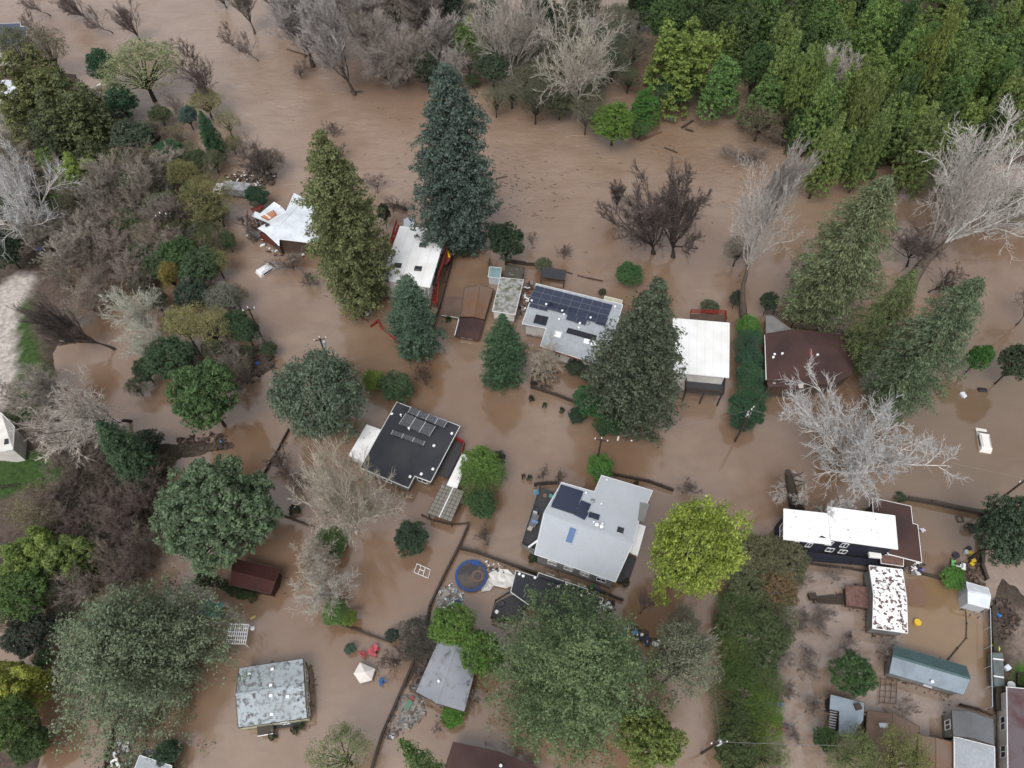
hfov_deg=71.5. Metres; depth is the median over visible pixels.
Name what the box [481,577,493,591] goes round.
white tarp
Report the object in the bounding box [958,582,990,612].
garden shed
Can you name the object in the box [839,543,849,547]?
window
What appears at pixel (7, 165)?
bare tree
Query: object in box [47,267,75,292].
bare tree
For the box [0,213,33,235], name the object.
undergrowth shrub
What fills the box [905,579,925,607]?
concrete patio
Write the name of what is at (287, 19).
poplar tree
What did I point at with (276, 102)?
water
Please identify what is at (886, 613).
leafy roofed cottage
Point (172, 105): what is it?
bare tree
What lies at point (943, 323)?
conifer tree
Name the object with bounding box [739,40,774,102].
forest tree
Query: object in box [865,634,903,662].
bare bush
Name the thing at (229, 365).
bare tree
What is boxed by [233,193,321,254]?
damaged house
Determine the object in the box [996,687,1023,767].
white walled house
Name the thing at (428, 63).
thicket bush
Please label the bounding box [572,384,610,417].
broadleaf tree
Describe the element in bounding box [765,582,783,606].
twiggy bush
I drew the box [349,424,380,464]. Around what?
carport
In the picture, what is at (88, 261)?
bare tree
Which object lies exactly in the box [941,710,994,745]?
grey shingled house
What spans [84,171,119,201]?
thicket tree
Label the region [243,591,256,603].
hedge bush
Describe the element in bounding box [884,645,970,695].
teal metal shed
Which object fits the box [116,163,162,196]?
bare tree
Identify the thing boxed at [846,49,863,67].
forest tree
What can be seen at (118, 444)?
conifer tree
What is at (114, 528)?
bare tree
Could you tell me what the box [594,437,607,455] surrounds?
utility pole
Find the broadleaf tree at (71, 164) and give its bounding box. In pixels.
[54,151,102,196]
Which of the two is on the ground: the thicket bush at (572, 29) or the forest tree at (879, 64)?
the forest tree at (879, 64)
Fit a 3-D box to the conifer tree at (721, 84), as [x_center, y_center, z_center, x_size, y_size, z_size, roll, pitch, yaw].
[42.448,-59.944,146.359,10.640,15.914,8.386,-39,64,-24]
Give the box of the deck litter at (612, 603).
[601,599,615,614]
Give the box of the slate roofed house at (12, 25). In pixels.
[0,23,36,65]
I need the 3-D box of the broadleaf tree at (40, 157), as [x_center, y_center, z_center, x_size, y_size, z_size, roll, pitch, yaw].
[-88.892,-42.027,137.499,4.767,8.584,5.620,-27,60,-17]
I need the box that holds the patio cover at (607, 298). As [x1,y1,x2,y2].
[604,296,622,303]
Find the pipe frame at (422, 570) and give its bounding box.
[414,564,430,577]
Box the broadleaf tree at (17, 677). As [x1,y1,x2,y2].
[0,659,54,713]
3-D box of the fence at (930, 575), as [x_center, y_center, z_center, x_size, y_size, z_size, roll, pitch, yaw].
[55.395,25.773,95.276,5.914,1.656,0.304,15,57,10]
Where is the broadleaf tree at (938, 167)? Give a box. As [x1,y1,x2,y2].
[917,149,992,202]
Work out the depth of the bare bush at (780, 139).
144.27 m
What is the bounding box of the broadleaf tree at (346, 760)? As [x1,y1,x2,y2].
[303,720,375,767]
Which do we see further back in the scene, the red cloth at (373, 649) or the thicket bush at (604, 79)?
the thicket bush at (604, 79)
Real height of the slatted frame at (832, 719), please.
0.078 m
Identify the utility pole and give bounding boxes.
[155,212,170,232]
[242,306,263,341]
[314,336,326,349]
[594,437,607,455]
[700,740,727,754]
[734,406,753,441]
[995,480,1023,502]
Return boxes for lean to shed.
[540,267,565,287]
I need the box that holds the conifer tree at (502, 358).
[477,313,529,395]
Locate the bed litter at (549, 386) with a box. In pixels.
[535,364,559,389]
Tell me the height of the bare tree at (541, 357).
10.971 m
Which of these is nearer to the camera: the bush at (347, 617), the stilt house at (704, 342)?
the bush at (347, 617)
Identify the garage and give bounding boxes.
[440,285,493,341]
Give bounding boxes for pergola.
[427,484,464,526]
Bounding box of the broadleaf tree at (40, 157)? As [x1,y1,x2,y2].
[32,146,62,178]
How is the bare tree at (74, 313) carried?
on the ground
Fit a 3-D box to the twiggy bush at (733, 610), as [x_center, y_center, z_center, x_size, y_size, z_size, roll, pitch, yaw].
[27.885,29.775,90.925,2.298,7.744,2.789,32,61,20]
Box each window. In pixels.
[305,669,308,681]
[547,560,556,566]
[563,566,572,571]
[580,571,589,577]
[596,577,605,582]
[779,523,782,536]
[824,548,834,551]
[837,549,847,553]
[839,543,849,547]
[944,719,950,730]
[1000,716,1005,730]
[1000,745,1005,757]
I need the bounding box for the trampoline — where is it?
[455,560,487,591]
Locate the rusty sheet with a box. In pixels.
[251,203,264,212]
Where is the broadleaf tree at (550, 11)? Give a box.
[519,0,560,50]
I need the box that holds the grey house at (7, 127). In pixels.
[0,113,20,132]
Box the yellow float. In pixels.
[913,619,921,625]
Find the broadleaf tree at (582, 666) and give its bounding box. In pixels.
[476,581,681,767]
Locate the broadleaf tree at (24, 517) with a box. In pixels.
[3,479,60,529]
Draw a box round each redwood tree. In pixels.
[291,128,399,322]
[406,62,503,257]
[579,276,688,447]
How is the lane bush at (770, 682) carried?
on the water
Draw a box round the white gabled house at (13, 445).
[0,412,26,461]
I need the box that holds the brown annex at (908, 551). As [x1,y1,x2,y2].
[865,498,921,565]
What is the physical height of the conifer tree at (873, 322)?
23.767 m
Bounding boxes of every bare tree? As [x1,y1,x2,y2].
[0,114,23,150]
[0,130,35,156]
[0,154,21,184]
[0,170,38,194]
[0,197,42,230]
[0,378,23,420]
[1,140,40,177]
[2,359,96,415]
[4,287,115,349]
[5,361,132,465]
[7,220,54,252]
[12,385,83,447]
[13,208,67,232]
[15,166,40,205]
[17,0,50,15]
[17,9,41,33]
[18,402,68,449]
[18,473,73,522]
[27,502,67,527]
[32,211,71,239]
[32,255,77,293]
[34,429,73,480]
[35,153,64,184]
[38,151,61,192]
[38,221,87,267]
[44,248,81,271]
[45,206,89,230]
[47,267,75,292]
[48,0,87,19]
[48,485,103,537]
[49,446,103,493]
[49,560,109,607]
[52,442,109,482]
[53,168,105,197]
[55,276,111,318]
[57,297,86,325]
[57,460,85,484]
[57,461,96,505]
[58,229,104,273]
[59,173,110,211]
[59,209,105,256]
[62,425,101,461]
[71,531,103,566]
[72,251,121,305]
[74,163,130,200]
[75,196,134,240]
[75,264,103,283]
[76,247,114,271]
[77,151,125,182]
[77,504,107,537]
[79,219,134,268]
[80,474,146,520]
[81,195,116,224]
[81,443,110,469]
[82,4,112,32]
[84,535,124,569]
[87,451,115,479]
[87,535,121,582]
[89,497,151,553]
[90,493,126,535]
[92,449,125,468]
[94,494,123,524]
[95,185,133,220]
[96,146,130,164]
[96,283,161,342]
[98,236,144,273]
[99,246,141,282]
[101,554,149,596]
[102,218,133,242]
[102,552,150,594]
[103,228,136,256]
[104,174,153,208]
[105,0,140,39]
[105,472,146,525]
[105,519,152,566]
[108,245,158,288]
[108,546,144,576]
[114,140,147,166]
[114,320,165,359]
[115,140,158,173]
[115,528,162,568]
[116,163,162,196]
[118,197,150,221]
[118,221,147,250]
[119,462,166,506]
[119,543,158,578]
[121,152,153,189]
[121,481,155,521]
[122,175,147,207]
[126,225,143,244]
[127,212,167,238]
[131,520,163,553]
[132,222,187,254]
[136,188,184,223]
[137,219,195,268]
[138,198,186,227]
[139,438,166,466]
[141,140,187,172]
[159,92,184,119]
[163,34,218,108]
[172,131,187,148]
[172,275,214,312]
[174,201,187,221]
[197,231,222,251]
[197,318,217,336]
[199,163,217,180]
[207,283,244,312]
[209,217,226,232]
[210,229,226,251]
[210,351,236,364]
[215,21,239,50]
[217,343,249,369]
[222,358,239,382]
[225,132,280,180]
[225,351,252,376]
[226,0,255,33]
[235,31,259,61]
[281,28,305,57]
[283,537,359,626]
[288,520,339,581]
[327,0,354,39]
[339,0,384,25]
[339,3,394,66]
[347,9,388,68]
[348,21,402,88]
[361,19,448,87]
[367,0,403,31]
[374,637,426,679]
[377,22,424,67]
[388,0,410,28]
[394,0,445,50]
[396,0,444,51]
[418,2,460,61]
[433,37,473,81]
[444,10,478,60]
[528,331,567,381]
[608,179,627,213]
[635,590,656,615]
[658,627,721,673]
[676,475,702,493]
[728,152,804,318]
[754,127,825,246]
[768,470,815,510]
[815,494,858,520]
[821,40,866,93]
[872,217,954,274]
[927,259,969,292]
[1011,287,1023,325]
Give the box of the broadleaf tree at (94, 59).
[85,47,115,84]
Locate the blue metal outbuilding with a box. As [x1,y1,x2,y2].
[824,694,864,738]
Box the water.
[0,0,1023,767]
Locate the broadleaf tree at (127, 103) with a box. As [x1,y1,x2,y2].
[102,83,139,118]
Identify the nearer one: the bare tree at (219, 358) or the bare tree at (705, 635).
the bare tree at (705, 635)
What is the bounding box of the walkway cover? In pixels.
[446,454,468,488]
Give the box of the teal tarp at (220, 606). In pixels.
[199,601,223,618]
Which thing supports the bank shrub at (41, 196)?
on the ground
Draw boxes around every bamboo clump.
[426,601,477,648]
[456,628,506,678]
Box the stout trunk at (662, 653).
[647,629,674,677]
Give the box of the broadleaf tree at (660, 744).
[615,703,689,767]
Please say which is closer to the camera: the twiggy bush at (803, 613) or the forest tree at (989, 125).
the twiggy bush at (803, 613)
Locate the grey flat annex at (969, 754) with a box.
[948,737,994,767]
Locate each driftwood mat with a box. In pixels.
[170,431,234,459]
[222,169,276,185]
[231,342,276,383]
[236,216,304,263]
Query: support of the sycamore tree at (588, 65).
on the ground
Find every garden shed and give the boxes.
[503,264,524,278]
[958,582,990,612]
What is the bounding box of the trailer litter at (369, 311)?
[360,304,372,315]
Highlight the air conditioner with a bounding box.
[868,552,881,558]
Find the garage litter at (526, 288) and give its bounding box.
[519,281,533,314]
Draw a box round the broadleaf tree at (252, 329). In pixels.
[230,317,261,345]
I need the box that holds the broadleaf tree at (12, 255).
[0,230,25,269]
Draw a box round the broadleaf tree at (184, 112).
[177,104,197,129]
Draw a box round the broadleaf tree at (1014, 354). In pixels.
[994,343,1023,384]
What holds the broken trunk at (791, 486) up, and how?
in the water
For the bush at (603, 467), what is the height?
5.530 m
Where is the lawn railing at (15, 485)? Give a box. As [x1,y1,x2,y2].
[0,483,19,488]
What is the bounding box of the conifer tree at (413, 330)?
[383,273,448,364]
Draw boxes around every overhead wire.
[731,742,841,745]
[754,410,1019,477]
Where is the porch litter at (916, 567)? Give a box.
[902,562,925,574]
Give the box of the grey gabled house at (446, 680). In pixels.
[415,641,474,711]
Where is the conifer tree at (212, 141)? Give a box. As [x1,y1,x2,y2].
[197,111,229,160]
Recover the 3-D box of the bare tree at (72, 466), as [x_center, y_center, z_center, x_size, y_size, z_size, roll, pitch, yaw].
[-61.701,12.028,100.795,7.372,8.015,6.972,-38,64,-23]
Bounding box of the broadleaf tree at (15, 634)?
[0,609,56,659]
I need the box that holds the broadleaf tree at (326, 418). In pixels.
[266,344,368,443]
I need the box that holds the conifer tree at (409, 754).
[396,737,448,767]
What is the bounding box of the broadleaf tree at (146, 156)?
[128,143,164,166]
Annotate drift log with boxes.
[681,120,693,128]
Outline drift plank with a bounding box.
[639,131,661,141]
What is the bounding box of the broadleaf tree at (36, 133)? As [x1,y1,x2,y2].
[26,108,87,157]
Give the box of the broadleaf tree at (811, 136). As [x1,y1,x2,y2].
[801,120,834,154]
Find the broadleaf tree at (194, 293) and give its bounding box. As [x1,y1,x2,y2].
[172,276,208,308]
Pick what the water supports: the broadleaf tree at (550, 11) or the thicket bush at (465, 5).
the thicket bush at (465, 5)
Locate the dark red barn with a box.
[229,559,281,596]
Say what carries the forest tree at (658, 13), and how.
on the ground
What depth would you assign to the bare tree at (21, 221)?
126.60 m
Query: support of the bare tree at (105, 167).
on the ground
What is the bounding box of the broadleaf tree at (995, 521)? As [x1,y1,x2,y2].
[967,492,1023,568]
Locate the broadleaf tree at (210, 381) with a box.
[163,355,239,433]
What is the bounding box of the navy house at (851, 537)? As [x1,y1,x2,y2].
[774,506,897,566]
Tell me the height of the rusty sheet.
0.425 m
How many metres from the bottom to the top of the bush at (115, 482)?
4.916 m
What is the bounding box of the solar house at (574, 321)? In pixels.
[522,283,622,367]
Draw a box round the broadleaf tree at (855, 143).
[834,124,874,179]
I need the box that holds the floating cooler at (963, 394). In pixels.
[959,392,966,397]
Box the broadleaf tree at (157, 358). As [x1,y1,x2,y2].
[137,334,196,380]
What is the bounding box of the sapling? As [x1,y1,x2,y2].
[410,361,432,388]
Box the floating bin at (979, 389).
[977,387,987,391]
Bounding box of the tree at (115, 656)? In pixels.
[43,565,250,767]
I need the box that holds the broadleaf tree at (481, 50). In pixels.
[474,39,490,60]
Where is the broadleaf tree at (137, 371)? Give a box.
[131,357,153,382]
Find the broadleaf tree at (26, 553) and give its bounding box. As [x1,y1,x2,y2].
[0,524,68,600]
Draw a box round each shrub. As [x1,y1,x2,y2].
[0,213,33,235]
[17,163,45,187]
[31,144,56,159]
[31,188,51,207]
[42,202,75,222]
[42,226,65,242]
[44,592,85,637]
[45,200,65,213]
[48,180,80,201]
[63,480,103,513]
[68,199,98,222]
[81,196,105,215]
[84,86,105,101]
[92,508,130,538]
[97,532,129,558]
[112,113,134,124]
[121,196,147,211]
[127,495,152,522]
[145,121,159,140]
[147,170,169,194]
[149,236,166,249]
[157,171,182,194]
[161,190,180,215]
[165,158,194,180]
[179,182,200,200]
[181,140,201,158]
[182,225,206,246]
[187,202,203,218]
[188,209,216,230]
[189,230,216,250]
[197,192,220,208]
[217,230,236,251]
[267,730,277,741]
[288,503,300,515]
[290,726,298,735]
[528,394,534,401]
[528,553,537,562]
[618,575,629,586]
[895,491,907,502]
[963,522,975,533]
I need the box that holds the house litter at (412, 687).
[409,644,433,693]
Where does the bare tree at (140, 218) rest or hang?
on the ground
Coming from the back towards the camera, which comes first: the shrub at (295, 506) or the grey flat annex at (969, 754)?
the shrub at (295, 506)
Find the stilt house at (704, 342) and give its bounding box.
[670,309,729,405]
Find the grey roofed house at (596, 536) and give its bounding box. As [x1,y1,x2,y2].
[521,475,652,588]
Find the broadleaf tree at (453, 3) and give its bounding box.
[426,0,463,25]
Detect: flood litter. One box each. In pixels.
[436,583,463,608]
[484,561,508,572]
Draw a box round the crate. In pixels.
[807,592,816,599]
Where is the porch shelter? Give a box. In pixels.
[877,554,903,568]
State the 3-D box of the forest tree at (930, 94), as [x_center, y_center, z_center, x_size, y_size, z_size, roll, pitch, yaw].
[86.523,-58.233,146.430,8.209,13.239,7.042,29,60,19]
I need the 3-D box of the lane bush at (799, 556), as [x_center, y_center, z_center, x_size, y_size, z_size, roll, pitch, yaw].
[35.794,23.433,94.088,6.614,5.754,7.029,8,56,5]
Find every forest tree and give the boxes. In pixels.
[625,0,658,28]
[628,0,635,32]
[645,0,671,27]
[646,0,689,38]
[670,0,703,37]
[675,4,700,47]
[699,4,730,35]
[701,0,735,17]
[710,15,743,70]
[719,0,762,73]
[731,0,768,26]
[735,68,786,129]
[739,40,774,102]
[741,26,770,62]
[742,0,787,49]
[756,10,800,71]
[765,28,815,126]
[766,0,784,27]
[773,0,807,38]
[781,41,829,146]
[783,101,815,154]
[784,56,851,156]
[792,0,823,30]
[794,24,824,61]
[798,111,857,198]
[801,0,840,49]
[803,48,830,99]
[810,98,856,138]
[821,0,853,24]
[826,18,852,69]
[827,2,863,54]
[832,54,871,128]
[840,68,887,160]
[841,106,892,193]
[846,0,903,71]
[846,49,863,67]
[849,41,888,106]
[851,0,869,20]
[852,0,868,21]
[856,64,901,131]
[862,0,899,35]
[863,91,916,161]
[872,119,927,167]
[876,0,921,74]
[880,61,926,155]
[885,23,931,107]
[889,101,952,200]
[896,20,940,75]
[902,4,937,36]
[903,11,961,96]
[910,94,938,134]
[914,0,933,4]
[915,71,953,109]
[919,17,973,94]
[921,26,992,100]
[926,97,967,148]
[927,65,981,118]
[928,0,959,24]
[938,0,969,35]
[944,94,996,153]
[946,12,1001,87]
[951,0,981,16]
[953,0,995,45]
[960,45,1016,104]
[963,94,1023,169]
[978,92,1023,159]
[981,66,1023,144]
[983,52,1023,107]
[983,54,1018,107]
[987,0,1022,38]
[987,24,1023,69]
[994,0,1017,16]
[1004,17,1023,70]
[1009,0,1023,32]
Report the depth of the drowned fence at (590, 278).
125.25 m
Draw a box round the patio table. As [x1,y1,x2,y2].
[529,513,538,528]
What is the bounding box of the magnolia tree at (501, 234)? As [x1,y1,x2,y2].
[488,221,524,264]
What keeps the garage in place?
in the water
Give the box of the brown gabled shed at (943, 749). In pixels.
[912,734,952,767]
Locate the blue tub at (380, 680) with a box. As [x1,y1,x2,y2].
[378,677,386,685]
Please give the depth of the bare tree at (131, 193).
130.51 m
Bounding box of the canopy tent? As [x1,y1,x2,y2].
[353,662,375,683]
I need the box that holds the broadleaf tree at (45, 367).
[10,362,58,394]
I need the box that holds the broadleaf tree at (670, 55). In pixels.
[642,16,723,120]
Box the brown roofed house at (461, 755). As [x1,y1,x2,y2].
[445,742,537,767]
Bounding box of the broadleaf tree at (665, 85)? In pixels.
[653,73,696,109]
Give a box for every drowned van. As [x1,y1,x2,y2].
[255,261,276,277]
[975,427,991,453]
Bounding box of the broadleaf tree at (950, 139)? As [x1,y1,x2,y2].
[944,115,984,154]
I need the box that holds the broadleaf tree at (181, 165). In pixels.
[164,158,208,184]
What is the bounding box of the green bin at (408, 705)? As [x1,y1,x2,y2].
[404,699,412,710]
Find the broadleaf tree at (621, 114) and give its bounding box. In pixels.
[590,99,636,145]
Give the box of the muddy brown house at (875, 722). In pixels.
[862,710,919,767]
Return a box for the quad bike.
[950,559,965,570]
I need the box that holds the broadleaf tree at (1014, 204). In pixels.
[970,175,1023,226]
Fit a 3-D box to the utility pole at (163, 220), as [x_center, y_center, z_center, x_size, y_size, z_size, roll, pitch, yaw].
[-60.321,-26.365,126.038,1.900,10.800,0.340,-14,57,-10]
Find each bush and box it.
[6,722,55,767]
[31,647,56,669]
[107,468,123,486]
[133,427,164,453]
[151,738,183,767]
[194,573,207,586]
[207,575,220,586]
[216,578,227,590]
[225,584,237,596]
[231,357,260,393]
[235,587,246,600]
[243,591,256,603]
[244,185,269,206]
[245,225,255,243]
[256,332,277,354]
[261,247,302,272]
[261,442,290,477]
[280,463,314,495]
[292,55,310,78]
[298,264,319,289]
[312,526,348,559]
[320,119,343,135]
[320,598,347,626]
[332,142,349,157]
[341,609,356,625]
[344,642,355,654]
[362,171,387,194]
[362,369,384,391]
[377,203,390,227]
[377,369,413,403]
[378,195,406,215]
[380,8,407,29]
[383,69,409,88]
[384,628,398,641]
[394,519,429,557]
[394,613,436,662]
[411,49,440,93]
[411,661,424,679]
[431,720,444,734]
[439,707,465,729]
[448,0,473,20]
[454,40,483,72]
[455,242,471,258]
[458,453,510,498]
[459,445,500,486]
[462,488,497,519]
[464,0,505,22]
[464,72,480,87]
[466,689,485,710]
[472,520,490,548]
[473,51,509,89]
[479,22,497,43]
[481,79,510,117]
[489,37,521,63]
[494,77,528,108]
[494,450,505,464]
[505,50,540,76]
[519,84,554,124]
[522,34,549,50]
[522,68,561,104]
[524,40,567,76]
[526,230,537,244]
[535,257,552,271]
[536,462,549,479]
[546,15,580,49]
[547,88,574,119]
[548,3,584,23]
[554,242,571,259]
[555,467,567,485]
[559,0,601,21]
[562,26,592,48]
[564,358,584,375]
[567,406,586,424]
[571,98,602,134]
[576,67,608,92]
[578,33,625,62]
[578,364,591,379]
[586,453,614,483]
[591,22,629,47]
[592,410,623,437]
[594,2,642,36]
[598,288,605,295]
[599,45,633,82]
[614,30,654,69]
[615,66,645,93]
[615,260,643,286]
[632,119,649,139]
[700,299,719,313]
[706,675,762,729]
[711,606,759,653]
[712,630,754,677]
[712,723,762,767]
[713,584,764,628]
[714,141,773,168]
[718,657,764,700]
[721,600,737,624]
[721,698,765,746]
[725,562,769,605]
[728,390,766,423]
[729,289,741,308]
[729,409,754,431]
[731,328,763,353]
[731,682,789,729]
[733,678,753,700]
[734,345,764,368]
[734,359,765,385]
[735,314,762,337]
[735,373,771,403]
[735,581,799,634]
[736,632,780,678]
[737,533,783,584]
[739,608,795,656]
[740,729,792,767]
[741,660,788,702]
[744,707,786,752]
[756,649,777,670]
[759,291,779,314]
[759,564,800,607]
[761,532,810,585]
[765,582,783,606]
[767,128,803,153]
[768,644,797,673]
[770,717,793,738]
[779,678,800,702]
[781,618,799,642]
[785,643,822,680]
[786,721,802,745]
[791,619,812,634]
[793,605,813,623]
[796,569,815,590]
[799,642,819,658]
[799,693,825,718]
[802,697,826,715]
[804,615,830,638]
[810,600,838,632]
[812,726,840,752]
[813,604,831,618]
[820,565,847,589]
[837,635,863,655]
[841,628,856,644]
[864,169,877,178]
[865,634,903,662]
[891,692,921,719]
[939,565,966,590]
[963,345,995,374]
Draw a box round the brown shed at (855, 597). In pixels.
[843,585,868,609]
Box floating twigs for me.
[296,104,786,298]
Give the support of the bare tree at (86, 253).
on the ground
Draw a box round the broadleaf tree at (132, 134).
[106,117,154,154]
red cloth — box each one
[359,650,366,656]
[367,643,378,656]
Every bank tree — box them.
[0,106,27,131]
[122,377,147,396]
[126,273,152,295]
[138,286,168,311]
[140,249,175,282]
[147,104,172,125]
[159,214,189,236]
[168,339,204,365]
[190,219,219,243]
[200,338,228,359]
[209,202,229,226]
[220,282,249,308]
[231,344,253,362]
[260,341,277,355]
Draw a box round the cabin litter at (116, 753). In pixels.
[108,736,131,767]
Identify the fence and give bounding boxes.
[102,715,122,767]
[263,428,289,472]
[282,514,314,527]
[338,624,391,642]
[370,319,402,343]
[370,646,421,767]
[389,203,407,211]
[404,658,419,687]
[421,514,467,525]
[426,522,469,626]
[432,255,453,328]
[460,546,536,574]
[507,259,535,265]
[530,363,575,402]
[534,481,558,486]
[578,275,602,281]
[588,586,623,601]
[612,472,673,491]
[810,563,867,571]
[905,568,944,579]
[906,496,982,514]
[948,609,967,659]
[958,703,992,715]
[979,513,989,580]
[989,604,1000,711]
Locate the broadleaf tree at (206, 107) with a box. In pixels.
[185,86,225,119]
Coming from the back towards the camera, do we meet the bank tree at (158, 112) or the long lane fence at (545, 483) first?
the bank tree at (158, 112)
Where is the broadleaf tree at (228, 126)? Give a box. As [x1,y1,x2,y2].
[211,106,241,137]
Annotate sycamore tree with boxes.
[0,134,88,257]
[282,433,411,549]
[463,0,554,90]
[530,0,632,120]
[776,351,971,509]
[896,93,1023,300]
[912,110,1021,243]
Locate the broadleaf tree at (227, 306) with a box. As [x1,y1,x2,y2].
[201,280,244,312]
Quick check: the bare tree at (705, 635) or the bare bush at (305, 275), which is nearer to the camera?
the bare tree at (705, 635)
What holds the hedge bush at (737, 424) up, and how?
on the water
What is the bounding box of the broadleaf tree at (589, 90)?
[556,82,608,114]
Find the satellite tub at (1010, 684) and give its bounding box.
[1007,681,1015,686]
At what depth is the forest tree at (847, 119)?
140.53 m
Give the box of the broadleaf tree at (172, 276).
[157,260,178,287]
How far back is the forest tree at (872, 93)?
130.35 m
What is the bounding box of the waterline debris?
[237,245,995,767]
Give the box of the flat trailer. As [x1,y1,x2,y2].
[988,652,1006,687]
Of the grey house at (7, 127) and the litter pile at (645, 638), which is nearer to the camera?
the litter pile at (645, 638)
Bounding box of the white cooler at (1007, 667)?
[1004,664,1011,671]
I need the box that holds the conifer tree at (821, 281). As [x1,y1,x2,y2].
[772,173,901,334]
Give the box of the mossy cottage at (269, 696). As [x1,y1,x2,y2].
[235,658,310,736]
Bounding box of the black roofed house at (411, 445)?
[361,402,464,491]
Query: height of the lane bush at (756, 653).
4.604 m
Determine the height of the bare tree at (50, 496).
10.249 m
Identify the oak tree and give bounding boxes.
[0,43,89,151]
[32,72,120,170]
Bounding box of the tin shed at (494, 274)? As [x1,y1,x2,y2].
[488,267,500,284]
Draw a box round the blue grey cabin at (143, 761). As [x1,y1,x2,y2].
[135,748,171,767]
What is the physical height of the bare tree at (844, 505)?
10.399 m
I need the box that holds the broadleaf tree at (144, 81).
[92,34,187,102]
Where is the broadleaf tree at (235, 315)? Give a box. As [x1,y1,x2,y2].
[218,308,249,337]
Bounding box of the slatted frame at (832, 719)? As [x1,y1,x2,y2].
[829,711,837,728]
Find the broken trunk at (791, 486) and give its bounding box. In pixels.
[784,469,806,510]
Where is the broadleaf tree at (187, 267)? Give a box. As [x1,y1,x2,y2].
[176,244,224,284]
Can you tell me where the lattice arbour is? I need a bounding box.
[226,623,250,646]
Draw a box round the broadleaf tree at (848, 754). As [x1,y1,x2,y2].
[823,721,882,767]
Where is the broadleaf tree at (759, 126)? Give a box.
[738,96,790,141]
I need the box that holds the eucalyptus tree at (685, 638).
[646,612,724,702]
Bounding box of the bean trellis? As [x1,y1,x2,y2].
[879,678,896,703]
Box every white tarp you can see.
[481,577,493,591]
[489,569,513,587]
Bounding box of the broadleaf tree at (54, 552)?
[38,533,103,590]
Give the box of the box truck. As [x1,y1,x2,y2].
[213,180,250,196]
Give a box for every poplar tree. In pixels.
[258,0,333,67]
[291,0,358,95]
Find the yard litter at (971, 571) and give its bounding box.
[964,559,985,585]
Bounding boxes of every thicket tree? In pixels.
[0,24,36,68]
[0,133,35,166]
[0,188,36,217]
[0,601,36,632]
[16,22,70,77]
[18,118,44,143]
[26,508,68,537]
[42,564,81,606]
[50,478,88,511]
[53,182,97,217]
[63,172,89,198]
[70,138,111,163]
[75,520,109,553]
[82,215,120,250]
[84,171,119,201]
[85,469,117,493]
[93,251,127,278]
[99,146,128,167]
[105,206,146,236]
[105,516,147,547]
[111,166,151,195]
[124,243,152,264]
[132,216,171,246]
[136,159,173,190]
[142,191,176,216]
[144,120,168,143]
[153,453,176,472]
[161,118,188,142]
[184,148,208,172]
[198,149,226,173]
[222,134,243,154]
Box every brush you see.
[249,146,286,180]
[664,601,703,643]
[723,234,753,266]
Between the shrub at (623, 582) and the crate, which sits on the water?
the shrub at (623, 582)
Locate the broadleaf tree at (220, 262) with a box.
[201,247,230,277]
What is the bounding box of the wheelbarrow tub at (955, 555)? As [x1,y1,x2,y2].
[952,552,959,558]
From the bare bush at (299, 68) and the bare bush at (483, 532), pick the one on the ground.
the bare bush at (483, 532)
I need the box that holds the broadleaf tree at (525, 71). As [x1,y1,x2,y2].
[508,63,540,95]
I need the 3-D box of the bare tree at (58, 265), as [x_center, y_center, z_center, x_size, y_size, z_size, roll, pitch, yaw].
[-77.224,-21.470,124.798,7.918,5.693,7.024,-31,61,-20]
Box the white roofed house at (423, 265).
[381,218,451,306]
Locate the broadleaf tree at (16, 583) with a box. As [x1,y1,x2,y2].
[0,563,57,622]
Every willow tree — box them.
[157,303,203,346]
[183,300,231,348]
[594,156,693,257]
[615,157,712,263]
[647,493,755,606]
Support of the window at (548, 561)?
in the grey roofed house at (596, 536)
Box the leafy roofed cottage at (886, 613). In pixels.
[862,565,907,636]
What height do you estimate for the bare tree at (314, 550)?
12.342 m
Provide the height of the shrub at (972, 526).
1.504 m
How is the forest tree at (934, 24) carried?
on the ground
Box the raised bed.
[1016,673,1023,686]
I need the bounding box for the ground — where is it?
[0,0,1023,767]
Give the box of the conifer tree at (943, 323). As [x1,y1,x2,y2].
[856,275,986,428]
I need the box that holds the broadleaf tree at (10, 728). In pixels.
[0,691,40,751]
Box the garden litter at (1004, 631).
[993,598,1021,640]
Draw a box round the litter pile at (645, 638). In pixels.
[624,623,661,646]
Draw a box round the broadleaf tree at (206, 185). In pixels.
[175,172,242,221]
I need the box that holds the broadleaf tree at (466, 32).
[450,14,486,63]
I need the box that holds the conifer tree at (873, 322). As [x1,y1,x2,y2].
[841,269,919,375]
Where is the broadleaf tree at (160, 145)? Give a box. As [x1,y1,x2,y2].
[154,138,186,161]
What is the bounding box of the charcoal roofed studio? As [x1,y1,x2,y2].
[491,570,602,623]
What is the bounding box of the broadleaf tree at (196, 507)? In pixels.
[147,453,283,577]
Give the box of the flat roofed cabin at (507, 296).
[492,277,523,322]
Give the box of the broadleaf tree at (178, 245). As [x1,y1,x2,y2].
[156,233,196,271]
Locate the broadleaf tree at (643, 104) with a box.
[630,83,660,128]
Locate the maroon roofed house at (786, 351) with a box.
[762,310,855,398]
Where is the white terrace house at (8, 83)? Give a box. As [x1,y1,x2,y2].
[0,80,18,108]
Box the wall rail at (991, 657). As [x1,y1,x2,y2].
[983,608,992,708]
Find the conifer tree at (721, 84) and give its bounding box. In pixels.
[694,52,741,120]
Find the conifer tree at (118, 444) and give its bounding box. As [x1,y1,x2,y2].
[93,419,160,493]
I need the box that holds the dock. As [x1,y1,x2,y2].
[812,593,844,604]
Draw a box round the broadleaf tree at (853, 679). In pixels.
[827,649,879,698]
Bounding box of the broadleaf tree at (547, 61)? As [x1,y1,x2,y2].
[522,36,604,82]
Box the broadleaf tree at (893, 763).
[869,718,936,767]
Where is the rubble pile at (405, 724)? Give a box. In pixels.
[384,693,431,739]

